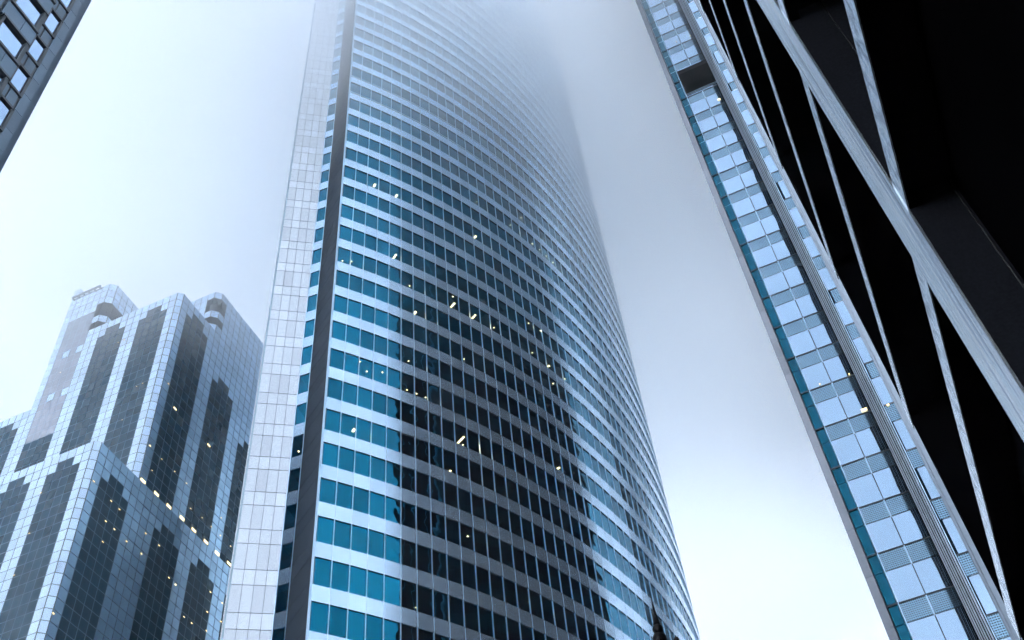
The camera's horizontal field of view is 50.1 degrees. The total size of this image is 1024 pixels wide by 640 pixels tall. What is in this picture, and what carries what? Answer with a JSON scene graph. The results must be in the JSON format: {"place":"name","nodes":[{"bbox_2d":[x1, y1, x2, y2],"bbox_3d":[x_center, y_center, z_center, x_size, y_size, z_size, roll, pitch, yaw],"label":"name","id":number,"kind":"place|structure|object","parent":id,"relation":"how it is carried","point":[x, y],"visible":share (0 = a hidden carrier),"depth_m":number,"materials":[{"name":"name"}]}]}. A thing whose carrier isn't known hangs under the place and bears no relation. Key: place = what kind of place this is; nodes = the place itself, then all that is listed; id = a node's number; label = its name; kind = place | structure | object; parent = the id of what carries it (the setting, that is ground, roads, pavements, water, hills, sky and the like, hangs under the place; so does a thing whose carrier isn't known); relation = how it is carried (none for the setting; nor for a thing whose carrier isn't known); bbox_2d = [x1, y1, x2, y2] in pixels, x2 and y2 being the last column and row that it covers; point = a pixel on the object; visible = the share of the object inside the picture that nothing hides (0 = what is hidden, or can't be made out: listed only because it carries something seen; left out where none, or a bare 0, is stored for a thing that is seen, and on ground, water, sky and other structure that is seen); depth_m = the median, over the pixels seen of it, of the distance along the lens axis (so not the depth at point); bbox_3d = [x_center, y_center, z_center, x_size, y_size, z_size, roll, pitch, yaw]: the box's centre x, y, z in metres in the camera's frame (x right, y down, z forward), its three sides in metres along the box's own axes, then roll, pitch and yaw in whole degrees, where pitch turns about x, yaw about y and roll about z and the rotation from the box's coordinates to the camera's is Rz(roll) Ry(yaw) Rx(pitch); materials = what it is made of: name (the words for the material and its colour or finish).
{"place":"outdoors","nodes":[
{"label":"outdoors","id":0,"kind":"place"},
{"bbox_2d":[0,284,263,639],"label":"stepped glass block","id":1,"kind":"structure","parent":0,"point":[124,442],"depth_m":131.45,"materials":[{"name":"blue"}]},
{"bbox_2d":[0,0,888,639],"label":"sky","id":2,"kind":"structure","parent":0,"point":[153,161],"materials":[{"name":"white"}]},
{"label":"ground","id":3,"kind":"structure","parent":0,"visible":0},
{"bbox_2d":[0,0,90,171],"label":"slate tower","id":4,"kind":"structure","parent":3,"relation":"on","point":[36,36],"depth_m":61.26,"materials":[{"name":"black"}]},
{"bbox_2d":[0,20,23,56],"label":"window","id":5,"kind":"structure","parent":4,"relation":"in","point":[8,36],"depth_m":56.05,"materials":[{"name":"blue glass"}]},
{"bbox_2d":[16,0,41,25],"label":"window","id":6,"kind":"structure","parent":4,"relation":"in","point":[32,11],"depth_m":58.93,"materials":[{"name":"blue glass"}]},
{"bbox_2d":[220,0,699,639],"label":"curved tower","id":7,"kind":"structure","parent":3,"relation":"on","point":[450,436],"depth_m":113.59,"materials":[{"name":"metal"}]},
{"bbox_2d":[275,583,288,612],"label":"window","id":8,"kind":"structure","parent":7,"relation":"in","point":[282,591],"depth_m":83.41,"materials":[{"name":"blue glass"}]},
{"bbox_2d":[280,542,292,569],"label":"window","id":9,"kind":"structure","parent":7,"relation":"in","point":[286,553],"depth_m":86.48,"materials":[{"name":"blue glass"}]},
{"bbox_2d":[309,601,328,633],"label":"window","id":10,"kind":"structure","parent":7,"relation":"in","point":[319,612],"depth_m":78.74,"materials":[{"name":"teal glass"}]},
{"bbox_2d":[313,557,330,587],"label":"window","id":11,"kind":"structure","parent":7,"relation":"in","point":[322,571],"depth_m":81.82,"materials":[{"name":"teal glass"}]},
{"bbox_2d":[316,516,333,544],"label":"window","id":12,"kind":"structure","parent":7,"relation":"in","point":[325,525],"depth_m":84.89,"materials":[{"name":"teal glass"}]},
{"bbox_2d":[319,478,335,504],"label":"window","id":13,"kind":"structure","parent":7,"relation":"in","point":[327,487],"depth_m":87.97,"materials":[{"name":"teal glass"}]},
{"bbox_2d":[322,442,337,467],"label":"window","id":14,"kind":"structure","parent":7,"relation":"in","point":[330,452],"depth_m":91.05,"materials":[{"name":"teal glass"}]},
{"bbox_2d":[325,409,339,432],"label":"window","id":15,"kind":"structure","parent":7,"relation":"in","point":[332,423],"depth_m":94.13,"materials":[{"name":"teal glass"}]},
{"bbox_2d":[327,378,341,399],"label":"window","id":16,"kind":"structure","parent":7,"relation":"in","point":[334,386],"depth_m":97.20,"materials":[{"name":"teal glass"}]},
{"bbox_2d":[328,606,346,637],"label":"window","id":17,"kind":"structure","parent":7,"relation":"in","point":[337,616],"depth_m":79.22,"materials":[{"name":"teal glass"}]},
{"bbox_2d":[331,562,348,591],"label":"window","id":18,"kind":"structure","parent":7,"relation":"in","point":[340,572],"depth_m":82.30,"materials":[{"name":"teal glass"}]},
{"bbox_2d":[334,520,350,548],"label":"window","id":19,"kind":"structure","parent":7,"relation":"in","point":[342,531],"depth_m":85.37,"materials":[{"name":"teal glass"}]},
{"bbox_2d":[336,482,352,509],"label":"window","id":20,"kind":"structure","parent":7,"relation":"in","point":[344,492],"depth_m":88.45,"materials":[{"name":"teal glass"}]},
{"bbox_2d":[338,447,353,471],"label":"window","id":21,"kind":"structure","parent":7,"relation":"in","point":[346,456],"depth_m":91.54,"materials":[{"name":"teal glass"}]},
{"bbox_2d":[340,414,355,437],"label":"window","id":22,"kind":"structure","parent":7,"relation":"in","point":[348,423],"depth_m":94.61,"materials":[{"name":"teal glass"}]},
{"bbox_2d":[342,382,356,404],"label":"window","id":23,"kind":"structure","parent":7,"relation":"in","point":[349,391],"depth_m":97.68,"materials":[{"name":"teal glass"}]},
{"bbox_2d":[347,610,364,639],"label":"window","id":24,"kind":"structure","parent":7,"relation":"in","point":[356,620],"depth_m":79.77,"materials":[{"name":"teal glass"}]},
{"bbox_2d":[349,566,365,596],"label":"window","id":25,"kind":"structure","parent":7,"relation":"in","point":[357,585],"depth_m":82.80,"materials":[{"name":"teal glass"}]},
{"bbox_2d":[351,525,367,553],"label":"window","id":26,"kind":"structure","parent":7,"relation":"in","point":[359,535],"depth_m":85.87,"materials":[{"name":"teal glass"}]},
{"bbox_2d":[353,487,368,513],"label":"window","id":27,"kind":"structure","parent":7,"relation":"in","point":[361,497],"depth_m":88.94,"materials":[{"name":"teal glass"}]},
{"bbox_2d":[355,451,369,476],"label":"window","id":28,"kind":"structure","parent":7,"relation":"in","point":[362,461],"depth_m":92.07,"materials":[{"name":"teal glass"}]},
{"bbox_2d":[356,418,370,441],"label":"window","id":29,"kind":"structure","parent":7,"relation":"in","point":[363,431],"depth_m":95.12,"materials":[{"name":"teal glass"}]},
{"bbox_2d":[358,387,371,409],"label":"window","id":30,"kind":"structure","parent":7,"relation":"in","point":[364,395],"depth_m":98.22,"materials":[{"name":"teal glass"}]},
{"bbox_2d":[366,614,382,639],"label":"window","id":31,"kind":"structure","parent":7,"relation":"in","point":[374,625],"depth_m":80.43,"materials":[{"name":"teal glass"}]},
{"bbox_2d":[367,571,382,600],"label":"window","id":32,"kind":"structure","parent":7,"relation":"in","point":[374,580],"depth_m":83.31,"materials":[{"name":"blue glass"}]},
{"bbox_2d":[368,530,383,558],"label":"window","id":33,"kind":"structure","parent":7,"relation":"in","point":[376,539],"depth_m":86.40,"materials":[{"name":"blue glass"}]},
{"bbox_2d":[369,492,384,518],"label":"window","id":34,"kind":"structure","parent":7,"relation":"in","point":[377,502],"depth_m":89.49,"materials":[{"name":"blue glass"}]},
{"bbox_2d":[370,456,384,481],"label":"window","id":35,"kind":"structure","parent":7,"relation":"in","point":[377,465],"depth_m":92.55,"materials":[{"name":"teal glass"}]},
{"bbox_2d":[372,423,385,446],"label":"window","id":36,"kind":"structure","parent":7,"relation":"in","point":[378,432],"depth_m":95.66,"materials":[{"name":"teal glass"}]},
{"bbox_2d":[384,619,399,639],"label":"window","id":37,"kind":"structure","parent":7,"relation":"in","point":[391,629],"depth_m":81.12,"materials":[{"name":"teal glass"}]},
{"bbox_2d":[384,575,399,605],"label":"window","id":38,"kind":"structure","parent":7,"relation":"in","point":[392,585],"depth_m":83.84,"materials":[{"name":"teal glass"}]},
{"bbox_2d":[385,535,399,563],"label":"window","id":39,"kind":"structure","parent":7,"relation":"in","point":[392,544],"depth_m":86.95,"materials":[{"name":"teal glass"}]},
{"bbox_2d":[386,497,399,523],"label":"window","id":40,"kind":"structure","parent":7,"relation":"in","point":[392,505],"depth_m":90.01,"materials":[{"name":"teal glass"}]},
{"bbox_2d":[386,461,399,486],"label":"window","id":41,"kind":"structure","parent":7,"relation":"in","point":[392,470],"depth_m":93.08,"materials":[{"name":"teal glass"}]},
{"bbox_2d":[387,428,399,451],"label":"window","id":42,"kind":"structure","parent":7,"relation":"in","point":[393,437],"depth_m":96.17,"materials":[{"name":"teal glass"}]},
{"bbox_2d":[401,466,414,491],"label":"window","id":43,"kind":"structure","parent":7,"relation":"in","point":[407,475],"depth_m":93.64,"materials":[{"name":"black glass"}]},
{"bbox_2d":[401,433,414,457],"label":"window","id":44,"kind":"structure","parent":7,"relation":"in","point":[407,442],"depth_m":96.71,"materials":[{"name":"black glass"}]},
{"bbox_2d":[401,540,415,568],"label":"window","id":45,"kind":"structure","parent":7,"relation":"in","point":[408,549],"depth_m":87.50,"materials":[{"name":"black glass"}]},
{"bbox_2d":[401,502,415,528],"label":"window","id":46,"kind":"structure","parent":7,"relation":"in","point":[407,510],"depth_m":90.54,"materials":[{"name":"black glass"}]},
{"bbox_2d":[401,580,416,610],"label":"window","id":47,"kind":"structure","parent":7,"relation":"in","point":[408,590],"depth_m":84.39,"materials":[{"name":"black glass"}]},
{"bbox_2d":[416,472,429,497],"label":"window","id":48,"kind":"structure","parent":7,"relation":"in","point":[422,481],"depth_m":94.17,"materials":[{"name":"black glass"}]},
{"bbox_2d":[417,507,430,533],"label":"window","id":49,"kind":"structure","parent":7,"relation":"in","point":[423,516],"depth_m":91.12,"materials":[{"name":"black glass"}]},
{"bbox_2d":[417,545,431,573],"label":"window","id":50,"kind":"structure","parent":7,"relation":"in","point":[423,554],"depth_m":88.01,"materials":[{"name":"black glass"}]},
{"bbox_2d":[418,585,432,615],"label":"window","id":51,"kind":"structure","parent":7,"relation":"in","point":[425,606],"depth_m":84.95,"materials":[{"name":"black glass"}]},
{"bbox_2d":[430,477,443,502],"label":"window","id":52,"kind":"structure","parent":7,"relation":"in","point":[437,491],"depth_m":94.77,"materials":[{"name":"black glass"}]},
{"bbox_2d":[431,512,444,539],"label":"window","id":53,"kind":"structure","parent":7,"relation":"in","point":[438,522],"depth_m":91.73,"materials":[{"name":"black glass"}]},
{"bbox_2d":[432,550,446,578],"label":"window","id":54,"kind":"structure","parent":7,"relation":"in","point":[439,559],"depth_m":88.64,"materials":[{"name":"black glass"}]},
{"bbox_2d":[433,590,448,621],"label":"window","id":55,"kind":"structure","parent":7,"relation":"in","point":[440,599],"depth_m":85.56,"materials":[{"name":"black glass"}]},
{"bbox_2d":[444,482,457,507],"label":"window","id":56,"kind":"structure","parent":7,"relation":"in","point":[450,491],"depth_m":95.35,"materials":[{"name":"black glass"}]},
{"bbox_2d":[446,518,459,544],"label":"window","id":57,"kind":"structure","parent":7,"relation":"in","point":[452,527],"depth_m":92.31,"materials":[{"name":"black glass"}]},
{"bbox_2d":[447,555,461,584],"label":"window","id":58,"kind":"structure","parent":7,"relation":"in","point":[454,565],"depth_m":89.23,"materials":[{"name":"black glass"}]},
{"bbox_2d":[449,596,463,626],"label":"window","id":59,"kind":"structure","parent":7,"relation":"in","point":[455,605],"depth_m":86.14,"materials":[{"name":"black glass"}]},
{"bbox_2d":[460,523,473,550],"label":"window","id":60,"kind":"structure","parent":7,"relation":"in","point":[466,532],"depth_m":92.92,"materials":[{"name":"black glass"}]},
{"bbox_2d":[462,561,475,589],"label":"window","id":61,"kind":"structure","parent":7,"relation":"in","point":[469,579],"depth_m":89.84,"materials":[{"name":"black glass"}]},
{"bbox_2d":[464,601,478,631],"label":"window","id":62,"kind":"structure","parent":7,"relation":"in","point":[471,611],"depth_m":86.76,"materials":[{"name":"black glass"}]},
{"bbox_2d":[474,529,486,555],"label":"window","id":63,"kind":"structure","parent":7,"relation":"in","point":[479,537],"depth_m":93.53,"materials":[{"name":"black glass"}]},
{"bbox_2d":[476,567,489,595],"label":"window","id":64,"kind":"structure","parent":7,"relation":"in","point":[483,585],"depth_m":90.45,"materials":[{"name":"black glass"}]},
{"bbox_2d":[479,607,493,637],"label":"window","id":65,"kind":"structure","parent":7,"relation":"in","point":[485,616],"depth_m":87.37,"materials":[{"name":"black glass"}]},
{"bbox_2d":[487,535,500,561],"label":"window","id":66,"kind":"structure","parent":7,"relation":"in","point":[493,543],"depth_m":94.15,"materials":[{"name":"black glass"}]},
{"bbox_2d":[490,572,503,600],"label":"window","id":67,"kind":"structure","parent":7,"relation":"in","point":[496,581],"depth_m":91.07,"materials":[{"name":"black glass"}]},
{"bbox_2d":[493,613,506,639],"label":"window","id":68,"kind":"structure","parent":7,"relation":"in","point":[500,631],"depth_m":88.06,"materials":[{"name":"black glass"}]},
{"bbox_2d":[503,578,516,606],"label":"window","id":69,"kind":"structure","parent":7,"relation":"in","point":[509,587],"depth_m":91.70,"materials":[{"name":"black glass"}]},
{"bbox_2d":[516,584,529,612],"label":"window","id":70,"kind":"structure","parent":7,"relation":"in","point":[523,599],"depth_m":92.40,"materials":[{"name":"black glass"}]},
{"bbox_2d":[635,0,1021,639],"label":"panelled tower","id":71,"kind":"structure","parent":3,"relation":"on","point":[927,576],"depth_m":83.77,"materials":[{"name":"blue"}]},
{"bbox_2d":[723,175,744,193],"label":"window","id":72,"kind":"structure","parent":71,"relation":"in","point":[734,184],"depth_m":108.29,"materials":[{"name":"glass"}]},
{"bbox_2d":[732,197,754,216],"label":"window","id":73,"kind":"structure","parent":71,"relation":"in","point":[742,207],"depth_m":105.22,"materials":[{"name":"glass"}]},
{"bbox_2d":[740,168,762,186],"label":"window","id":74,"kind":"structure","parent":71,"relation":"in","point":[753,176],"depth_m":107.92,"materials":[{"name":"glass"}]},
{"bbox_2d":[742,221,765,241],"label":"window","id":75,"kind":"structure","parent":71,"relation":"in","point":[752,231],"depth_m":102.15,"materials":[{"name":"glass"}]},
{"bbox_2d":[750,190,772,209],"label":"window","id":76,"kind":"structure","parent":71,"relation":"in","point":[762,199],"depth_m":104.85,"materials":[{"name":"glass"}]},
{"bbox_2d":[752,245,776,267],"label":"window","id":77,"kind":"structure","parent":71,"relation":"in","point":[764,256],"depth_m":99.07,"materials":[{"name":"glass"}]},
{"bbox_2d":[760,213,784,234],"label":"window","id":78,"kind":"structure","parent":71,"relation":"in","point":[772,223],"depth_m":101.76,"materials":[{"name":"glass"}]},
{"bbox_2d":[763,272,788,294],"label":"window","id":79,"kind":"structure","parent":71,"relation":"in","point":[775,283],"depth_m":95.99,"materials":[{"name":"glass"}]},
{"bbox_2d":[771,238,796,259],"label":"window","id":80,"kind":"structure","parent":71,"relation":"in","point":[782,249],"depth_m":98.69,"materials":[{"name":"glass"}]},
{"bbox_2d":[775,300,801,324],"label":"window","id":81,"kind":"structure","parent":71,"relation":"in","point":[787,312],"depth_m":92.92,"materials":[{"name":"glass"}]},
{"bbox_2d":[783,264,808,287],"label":"window","id":82,"kind":"structure","parent":71,"relation":"in","point":[796,275],"depth_m":95.61,"materials":[{"name":"glass"}]},
{"bbox_2d":[788,330,815,355],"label":"window","id":83,"kind":"structure","parent":71,"relation":"in","point":[802,342],"depth_m":89.84,"materials":[{"name":"glass"}]},
{"bbox_2d":[795,292,822,316],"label":"window","id":84,"kind":"structure","parent":71,"relation":"in","point":[808,304],"depth_m":92.53,"materials":[{"name":"glass"}]},
{"bbox_2d":[801,362,830,389],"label":"window","id":85,"kind":"structure","parent":71,"relation":"in","point":[815,374],"depth_m":86.78,"materials":[{"name":"glass"}]},
{"bbox_2d":[809,322,837,347],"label":"window","id":86,"kind":"structure","parent":71,"relation":"in","point":[822,335],"depth_m":89.47,"materials":[{"name":"glass"}]},
{"bbox_2d":[816,397,846,425],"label":"window","id":87,"kind":"structure","parent":71,"relation":"in","point":[831,411],"depth_m":83.70,"materials":[{"name":"glass"}]},
{"bbox_2d":[823,354,853,381],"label":"window","id":88,"kind":"structure","parent":71,"relation":"in","point":[838,367],"depth_m":86.40,"materials":[{"name":"glass"}]},
{"bbox_2d":[831,434,863,464],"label":"window","id":89,"kind":"structure","parent":71,"relation":"in","point":[847,449],"depth_m":80.61,"materials":[{"name":"glass"}]},
{"bbox_2d":[838,388,870,417],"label":"window","id":90,"kind":"structure","parent":71,"relation":"in","point":[852,402],"depth_m":83.33,"materials":[{"name":"glass"}]},
{"bbox_2d":[848,473,882,506],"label":"window","id":91,"kind":"structure","parent":71,"relation":"in","point":[865,491],"depth_m":77.54,"materials":[{"name":"glass"}]},
{"bbox_2d":[855,425,888,456],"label":"window","id":92,"kind":"structure","parent":71,"relation":"in","point":[871,440],"depth_m":80.24,"materials":[{"name":"glass"}]},
{"bbox_2d":[871,376,892,404],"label":"window","id":93,"kind":"structure","parent":71,"relation":"in","point":[882,391],"depth_m":71.26,"materials":[{"name":"glass"}]},
{"bbox_2d":[866,517,902,552],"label":"window","id":94,"kind":"structure","parent":71,"relation":"in","point":[884,535],"depth_m":74.46,"materials":[{"name":"glass"}]},
{"bbox_2d":[873,465,907,498],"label":"window","id":95,"kind":"structure","parent":71,"relation":"in","point":[890,481],"depth_m":77.16,"materials":[{"name":"glass"}]},
{"bbox_2d":[893,419,915,449],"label":"window","id":96,"kind":"structure","parent":71,"relation":"in","point":[900,426],"depth_m":68.20,"materials":[{"name":"glass"}]},
{"bbox_2d":[886,564,924,601],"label":"window","id":97,"kind":"structure","parent":71,"relation":"in","point":[904,581],"depth_m":71.38,"materials":[{"name":"glass"}]},
{"bbox_2d":[892,508,929,543],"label":"window","id":98,"kind":"structure","parent":71,"relation":"in","point":[910,525],"depth_m":74.08,"materials":[{"name":"glass"}]},
{"bbox_2d":[907,615,944,639],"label":"window","id":99,"kind":"structure","parent":71,"relation":"in","point":[927,628],"depth_m":68.65,"materials":[{"name":"glass"}]},
{"bbox_2d":[917,466,939,498],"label":"window","id":100,"kind":"structure","parent":71,"relation":"in","point":[923,472],"depth_m":65.11,"materials":[{"name":"glass"}]},
{"bbox_2d":[912,555,952,593],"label":"window","id":101,"kind":"structure","parent":71,"relation":"in","point":[932,573],"depth_m":71.00,"materials":[{"name":"glass"}]},
{"bbox_2d":[942,517,966,552],"bbox_3d":[24.991,12.209,62.056,0.595,2.440,0.211,-7,-50,0],"label":"window","id":102,"kind":"structure","parent":71,"relation":"in","point":[948,522],"depth_m":62.03,"materials":[{"name":"glass"}]},
{"bbox_2d":[936,606,978,639],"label":"window","id":103,"kind":"structure","parent":71,"relation":"in","point":[955,624],"depth_m":68.03,"materials":[{"name":"glass"}]},
{"bbox_2d":[969,574,996,613],"bbox_3d":[25.300,14.750,58.982,0.596,2.440,0.209,-7,-50,0],"label":"window","id":104,"kind":"structure","parent":71,"relation":"in","point":[981,591],"depth_m":58.96,"materials":[{"name":"glass"}]},
{"bbox_2d":[699,0,1023,639],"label":"black steel building","id":105,"kind":"structure","parent":3,"relation":"on","point":[894,130],"depth_m":14.65,"materials":[{"name":"black metal"}]},
{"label":"pavement","id":106,"kind":"structure","parent":0,"visible":0},
{"bbox_2d":[651,598,678,639],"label":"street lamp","id":107,"kind":"object","parent":106,"relation":"on","point":[657,629],"visible":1,"depth_m":7.99,"materials":[{"name":"black metal"}]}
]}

